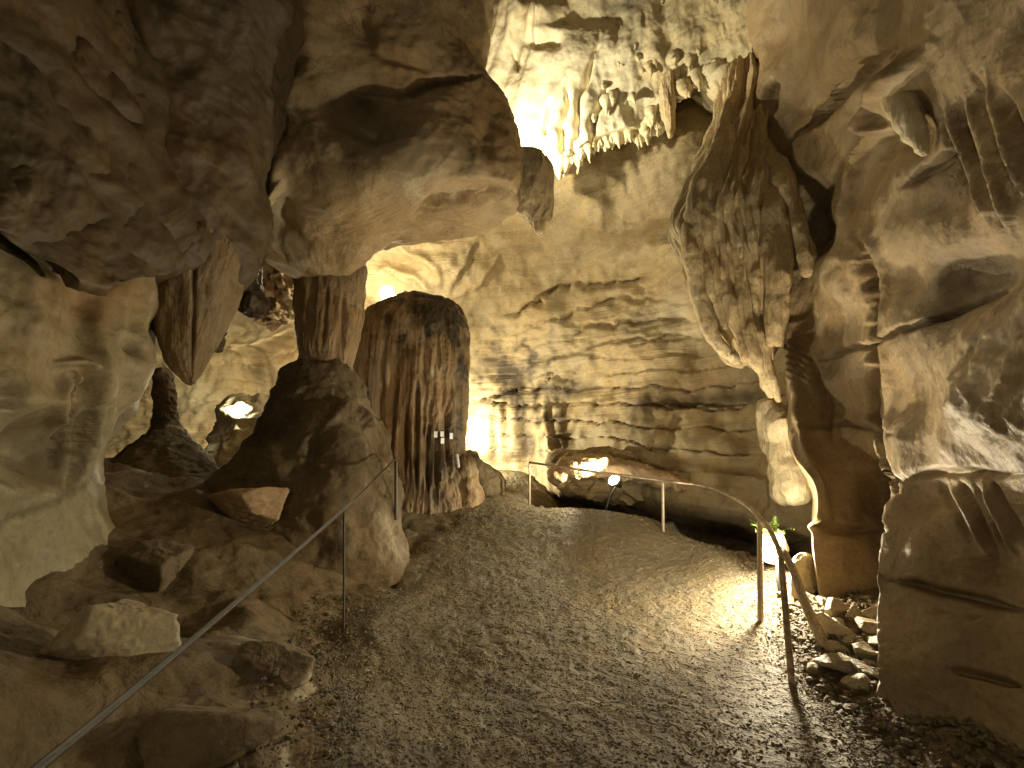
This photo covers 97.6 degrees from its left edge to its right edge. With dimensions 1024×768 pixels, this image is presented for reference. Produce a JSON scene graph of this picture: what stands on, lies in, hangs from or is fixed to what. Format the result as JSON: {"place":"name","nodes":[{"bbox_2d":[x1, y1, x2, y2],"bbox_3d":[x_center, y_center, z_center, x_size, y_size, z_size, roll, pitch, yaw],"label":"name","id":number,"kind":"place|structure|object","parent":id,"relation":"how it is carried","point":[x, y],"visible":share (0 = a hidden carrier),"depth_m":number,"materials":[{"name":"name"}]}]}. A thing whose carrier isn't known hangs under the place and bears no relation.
{"place":"outdoors","nodes":[
{"label":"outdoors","id":0,"kind":"place"},
{"bbox_2d":[0,233,158,606],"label":"wall","id":1,"kind":"structure","parent":0,"point":[77,368],"depth_m":3.38,"materials":[{"name":"beige stone"}]},
{"bbox_2d":[0,0,206,295],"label":"rock bulge","id":2,"kind":"object","parent":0,"point":[96,198],"visible":0.86,"depth_m":3.32,"materials":[{"name":"brown stone"}]},
{"bbox_2d":[104,310,297,457],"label":"chamber wall","id":3,"kind":"structure","parent":0,"point":[252,358],"depth_m":13.86,"materials":[{"name":"stone"}]},
{"bbox_2d":[125,0,304,290],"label":"rock mass","id":4,"kind":"object","parent":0,"point":[228,66],"visible":0.48,"depth_m":4.58,"materials":[{"name":"brown stone"}]},
{"bbox_2d":[151,228,243,385],"bbox_3d":[-3.419,-2.878,4.911,1.408,5.757,1.625,0,-8,0],"label":"hanging rock","id":5,"kind":"object","parent":4,"relation":"hanging from","point":[194,315],"visible":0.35,"depth_m":4.74,"materials":[{"name":"brown stone"}]},
{"bbox_2d":[214,331,227,352],"bbox_3d":[-4.083,-0.990,6.189,0.348,1.142,0.359,0,-8,0],"label":"stalactite","id":6,"kind":"object","parent":4,"relation":"hanging from","point":[220,349],"visible":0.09,"depth_m":6.12,"materials":[{"name":"stone"}]},
{"bbox_2d":[264,0,522,278],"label":"rock overhang","id":7,"kind":"object","parent":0,"point":[401,127],"visible":0.74,"depth_m":5.84,"materials":[{"name":"brown stone"}]},
{"bbox_2d":[238,259,270,318],"bbox_3d":[-3.998,-1.651,6.688,0.799,1.417,0.703,0,-8,0],"label":"stalactite","id":8,"kind":"object","parent":7,"relation":"hanging from","point":[254,303],"visible":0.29,"depth_m":6.52},
{"bbox_2d":[516,146,554,236],"bbox_3d":[0.223,-2.886,6.875,0.860,1.303,0.880,0,-8,0],"label":"fluted knob","id":9,"kind":"object","parent":7,"relation":"attached to","point":[535,209],"visible":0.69,"depth_m":6.58,"materials":[{"name":"stone"}]},
{"bbox_2d":[0,457,1023,767],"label":"ground","id":10,"kind":"structure","parent":0,"point":[48,703],"depth_m":3.19,"materials":[{"name":"brown stone"}]},
{"bbox_2d":[38,599,180,659],"bbox_3d":[-2.204,1.437,2.454,0.339,0.528,0.600,-7,-11,41],"label":"boulder","id":11,"kind":"object","parent":10,"relation":"on","point":[125,627],"visible":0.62,"depth_m":2.37,"materials":[{"name":"beige stone"}]},
{"bbox_2d":[115,540,193,590],"bbox_3d":[-3.231,1.650,3.950,0.681,0.521,0.491,0,-8,0],"label":"boulder","id":12,"kind":"object","parent":10,"relation":"on","point":[152,565],"visible":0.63,"depth_m":3.79,"materials":[{"name":"brown stone"}]},
{"bbox_2d":[112,367,217,479],"bbox_3d":[-4.723,0.617,6.182,1.398,1.869,1.277,0,-8,0],"label":"stalagmite","id":13,"kind":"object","parent":10,"relation":"on","point":[167,445],"depth_m":6.09,"materials":[{"name":"brown stone"}]},
{"bbox_2d":[132,703,284,767],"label":"boulder","id":14,"kind":"object","parent":10,"relation":"on","point":[181,735],"visible":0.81,"depth_m":1.98,"materials":[{"name":"brown stone"}]},
{"bbox_2d":[29,458,397,767],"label":"handrail","id":15,"kind":"object","parent":10,"relation":"on","point":[53,755],"visible":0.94,"depth_m":1.77,"materials":[{"name":"grey metal"}]},
{"bbox_2d":[205,392,269,467],"bbox_3d":[-5.298,1.302,9.391,1.918,2.286,1.883,0,-8,0],"label":"chamber boulder","id":16,"kind":"object","parent":10,"relation":"on","point":[228,434],"visible":0.38,"depth_m":8.91,"materials":[{"name":"brown stone"}]},
{"bbox_2d":[232,410,240,416],"bbox_3d":[-5.493,0.597,8.953,0.158,0.157,0.230,4,-9,-29],"label":"chamber lamp","id":17,"kind":"object","parent":16,"relation":"attached to","point":[235,413],"visible":1,"depth_m":8.86,"materials":[{"name":"white"}]},
{"bbox_2d":[208,487,289,526],"bbox_3d":[-3.058,1.443,5.208,0.825,0.507,0.629,5,-10,-33],"label":"boulder","id":18,"kind":"object","parent":10,"relation":"on","point":[261,506],"visible":0.97,"depth_m":5.07,"materials":[{"name":"stone"}]},
{"bbox_2d":[231,641,314,689],"bbox_3d":[-1.492,1.758,2.695,0.531,0.372,0.407,0,-8,0],"label":"boulder","id":19,"kind":"object","parent":10,"relation":"on","point":[252,661],"visible":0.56,"depth_m":2.70,"materials":[{"name":"brown stone"}]},
{"bbox_2d":[203,265,409,587],"bbox_3d":[-2.891,0.158,6.632,2.989,6.263,2.509,0,-8,0],"label":"rock column","id":20,"kind":"object","parent":10,"relation":"on","point":[317,442],"visible":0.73,"depth_m":5.94,"materials":[{"name":"stone"}]},
{"bbox_2d":[353,290,484,514],"bbox_3d":[-2.147,0.759,10.121,3.271,5.940,2.634,0,-8,0],"label":"giant stalagmite","id":21,"kind":"object","parent":10,"relation":"on","point":[411,365],"visible":0.75,"depth_m":9.28,"materials":[{"name":"stone"}]},
{"bbox_2d":[380,286,394,298],"bbox_3d":[-3.078,-1.798,10.911,0.352,1.137,0.646,4,-9,-26],"label":"dome lamp","id":22,"kind":"object","parent":21,"relation":"on","point":[386,291],"visible":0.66,"depth_m":10.71,"materials":[{"name":"white"}]},
{"bbox_2d":[455,454,459,467],"bbox_3d":[-1.116,1.571,9.171,0.101,0.287,0.067,0,-8,0],"label":"marker stick","id":23,"kind":"object","parent":21,"relation":"on","point":[457,460],"visible":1,"depth_m":9.15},
{"bbox_2d":[466,450,505,496],"bbox_3d":[-0.738,2.199,10.777,1.201,1.240,1.160,0,-8,0],"label":"rock","id":24,"kind":"object","parent":10,"relation":"on","point":[492,480],"visible":0.53,"depth_m":10.35,"materials":[{"name":"beige stone"}]},
{"bbox_2d":[529,461,827,685],"bbox_3d":[2.182,2.097,7.022,1.915,1.559,6.766,2,-8,-15],"label":"handrail","id":25,"kind":"object","parent":10,"relation":"on","point":[810,614],"visible":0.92,"depth_m":3.99,"materials":[{"name":"metal"}]},
{"bbox_2d":[763,543,785,595],"bbox_3d":[2.876,2.039,4.826,0.257,0.628,0.199,0,-8,0],"label":"path lamp","id":26,"kind":"object","parent":10,"relation":"on","point":[769,552],"visible":0.53,"depth_m":4.82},
{"bbox_2d":[763,523,788,564],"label":"boulder","id":27,"kind":"object","parent":10,"relation":"on","point":[780,538],"visible":0.41,"depth_m":5.16,"materials":[{"name":"beige stone"}]},
{"bbox_2d":[751,516,794,535],"bbox_3d":[2.979,1.635,5.141,0.435,0.206,0.338,-6,-10,36],"label":"fern","id":28,"kind":"object","parent":27,"relation":"on","point":[772,524],"visible":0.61,"depth_m":5.16,"materials":[{"name":"green plant"}]},
{"bbox_2d":[788,601,797,607],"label":"rubble rock","id":29,"kind":"object","parent":10,"relation":"on","point":[792,604],"visible":0.51,"depth_m":4.48,"materials":[{"name":"stone"}]},
{"bbox_2d":[796,621,807,627],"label":"rubble rock","id":30,"kind":"object","parent":10,"relation":"on","point":[802,623],"visible":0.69,"depth_m":4.17,"materials":[{"name":"stone"}]},
{"bbox_2d":[788,552,817,598],"bbox_3d":[3.038,2.042,4.681,0.346,0.553,0.220,3,-9,-23],"label":"boulder","id":31,"kind":"object","parent":10,"relation":"on","point":[804,563],"visible":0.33,"depth_m":4.62,"materials":[{"name":"beige stone"}]},
{"bbox_2d":[806,592,816,602],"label":"rubble rock","id":32,"kind":"object","parent":10,"relation":"on","point":[811,597],"visible":0.52,"depth_m":4.41,"materials":[{"name":"stone"}]},
{"bbox_2d":[805,662,824,675],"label":"rubble rock","id":33,"kind":"object","parent":10,"relation":"on","point":[810,666],"visible":0.48,"depth_m":3.59,"materials":[{"name":"stone"}]},
{"bbox_2d":[815,596,826,606],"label":"rubble rock","id":34,"kind":"object","parent":10,"relation":"on","point":[821,600],"visible":0.46,"depth_m":4.25,"materials":[{"name":"stone"}]},
{"bbox_2d":[822,639,840,652],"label":"rubble rock","id":35,"kind":"object","parent":10,"relation":"on","point":[832,646],"visible":0.73,"depth_m":3.74,"materials":[{"name":"stone"}]},
{"bbox_2d":[815,612,852,635],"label":"rubble rock","id":36,"kind":"object","parent":10,"relation":"on","point":[829,625],"visible":0.73,"depth_m":3.88,"materials":[{"name":"stone"}]},
{"bbox_2d":[824,597,849,616],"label":"rubble rock","id":37,"kind":"object","parent":10,"relation":"on","point":[834,607],"visible":0.73,"depth_m":4.09,"materials":[{"name":"stone"}]},
{"bbox_2d":[832,617,843,623],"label":"rubble rock","id":38,"kind":"object","parent":10,"relation":"on","point":[840,620],"visible":0.45,"depth_m":3.97,"materials":[{"name":"stone"}]},
{"bbox_2d":[813,652,869,673],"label":"rubble rock","id":39,"kind":"object","parent":10,"relation":"on","point":[841,662],"visible":0.79,"depth_m":3.48,"materials":[{"name":"stone"}]},
{"bbox_2d":[840,644,850,652],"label":"rubble rock","id":40,"kind":"object","parent":10,"relation":"on","point":[846,649],"visible":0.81,"depth_m":3.69,"materials":[{"name":"stone"}]},
{"bbox_2d":[835,633,860,644],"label":"rubble rock","id":41,"kind":"object","parent":10,"relation":"on","point":[848,639],"visible":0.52,"depth_m":3.77,"materials":[{"name":"stone"}]},
{"bbox_2d":[845,606,862,621],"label":"rubble rock","id":42,"kind":"object","parent":10,"relation":"on","point":[853,612],"visible":0.77,"depth_m":3.99,"materials":[{"name":"stone"}]},
{"bbox_2d":[840,672,870,691],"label":"rubble rock","id":43,"kind":"object","parent":10,"relation":"on","point":[853,680],"visible":0.76,"depth_m":3.28,"materials":[{"name":"stone"}]},
{"bbox_2d":[850,641,877,658],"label":"rubble rock","id":44,"kind":"object","parent":10,"relation":"on","point":[862,649],"visible":0.73,"depth_m":3.58,"materials":[{"name":"stone"}]},
{"bbox_2d":[851,659,877,677],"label":"rubble rock","id":45,"kind":"object","parent":10,"relation":"on","point":[863,668],"visible":0.7,"depth_m":3.36,"materials":[{"name":"stone"}]},
{"bbox_2d":[855,616,876,634],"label":"rubble rock","id":46,"kind":"object","parent":10,"relation":"on","point":[866,625],"visible":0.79,"depth_m":3.78,"materials":[{"name":"stone"}]},
{"bbox_2d":[860,606,876,618],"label":"rubble rock","id":47,"kind":"object","parent":10,"relation":"on","point":[870,612],"visible":0.69,"depth_m":3.93,"materials":[{"name":"stone"}]},
{"bbox_2d":[862,658,876,666],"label":"rubble rock","id":48,"kind":"object","parent":10,"relation":"on","point":[868,661],"visible":0.5,"depth_m":3.49,"materials":[{"name":"stone"}]},
{"bbox_2d":[868,635,878,648],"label":"rubble rock","id":49,"kind":"object","parent":10,"relation":"on","point":[873,641],"visible":0.38,"depth_m":3.64,"materials":[{"name":"stone"}]},
{"bbox_2d":[876,681,888,699],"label":"rubble rock","id":50,"kind":"object","parent":10,"relation":"on","point":[880,693],"visible":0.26,"depth_m":3.08,"materials":[{"name":"stone"}]},
{"bbox_2d":[364,97,811,570],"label":"back wall","id":51,"kind":"structure","parent":0,"point":[583,325],"depth_m":11.38,"materials":[{"name":"stone"}]},
{"bbox_2d":[254,261,293,331],"bbox_3d":[-5.244,-2.126,9.891,1.499,1.963,1.492,0,-8,0],"label":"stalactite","id":52,"kind":"object","parent":51,"relation":"hanging from","point":[278,286],"visible":0.39,"depth_m":9.51,"materials":[{"name":"stone"}]},
{"bbox_2d":[545,446,689,505],"bbox_3d":[2.716,2.159,10.338,3.837,1.466,2.432,0,-8,0],"label":"rock ledge","id":53,"kind":"object","parent":51,"relation":"attached to","point":[595,487],"visible":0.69,"depth_m":10.07,"materials":[{"name":"stone"}]},
{"bbox_2d":[605,476,621,509],"bbox_3d":[2.059,2.222,9.094,0.310,0.744,0.246,-5,-9,32],"label":"ledge lamp","id":54,"kind":"object","parent":53,"relation":"on","point":[615,481],"visible":0.93,"depth_m":9.05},
{"bbox_2d":[323,471,877,767],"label":"path","id":55,"kind":"structure","parent":0,"point":[517,486],"depth_m":3.88,"materials":[{"name":"beige gravel"}]},
{"bbox_2d":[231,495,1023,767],"bbox_3d":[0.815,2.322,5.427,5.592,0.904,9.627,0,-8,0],"label":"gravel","id":56,"kind":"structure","parent":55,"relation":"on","point":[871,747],"depth_m":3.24,"materials":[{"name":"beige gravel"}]},
{"bbox_2d":[746,0,1023,751],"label":"wall","id":57,"kind":"structure","parent":0,"point":[903,345],"depth_m":3.37,"materials":[{"name":"beige stone"}]},
{"bbox_2d":[666,52,817,401],"bbox_3d":[3.390,-2.723,7.043,1.875,6.160,1.942,-2,-8,17],"label":"flowstone drapery","id":58,"kind":"object","parent":57,"relation":"attached to","point":[734,230],"visible":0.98,"depth_m":6.24,"materials":[{"name":"stone"}]},
{"bbox_2d":[755,397,811,506],"bbox_3d":[3.915,0.966,6.454,0.694,1.596,0.826,0,-8,0],"label":"flowstone boss","id":59,"kind":"object","parent":57,"relation":"attached to","point":[788,484],"visible":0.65,"depth_m":6.22,"materials":[{"name":"stone"}]},
{"bbox_2d":[880,92,929,155],"bbox_3d":[3.297,-2.281,3.780,0.296,1.152,0.675,-7,-11,42],"label":"stalactite","id":60,"kind":"object","parent":57,"relation":"attached to","point":[904,113],"visible":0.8,"depth_m":3.51,"materials":[{"name":"stone"}]},
{"bbox_2d":[981,63,986,76],"bbox_3d":[3.160,-2.183,2.897,0.284,0.854,0.616,-8,-11,43],"label":"stalactite","id":61,"kind":"object","parent":57,"relation":"hanging from","point":[983,66],"visible":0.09,"depth_m":2.77,"materials":[{"name":"stone"}]},
{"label":"ceiling","id":62,"kind":"structure","parent":0,"visible":0},
{"bbox_2d":[486,0,751,179],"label":"flowstone curtain","id":63,"kind":"object","parent":62,"relation":"hanging from","point":[577,81],"visible":0.9,"depth_m":9.03,"materials":[{"name":"beige stone"}]},
{"bbox_2d":[659,69,675,138],"bbox_3d":[2.970,-5.315,8.524,0.314,1.374,0.301,0,-8,0],"label":"stalactite","id":64,"kind":"object","parent":63,"relation":"hanging from","point":[667,109],"visible":1,"depth_m":8.43,"materials":[{"name":"stone"}]}
]}

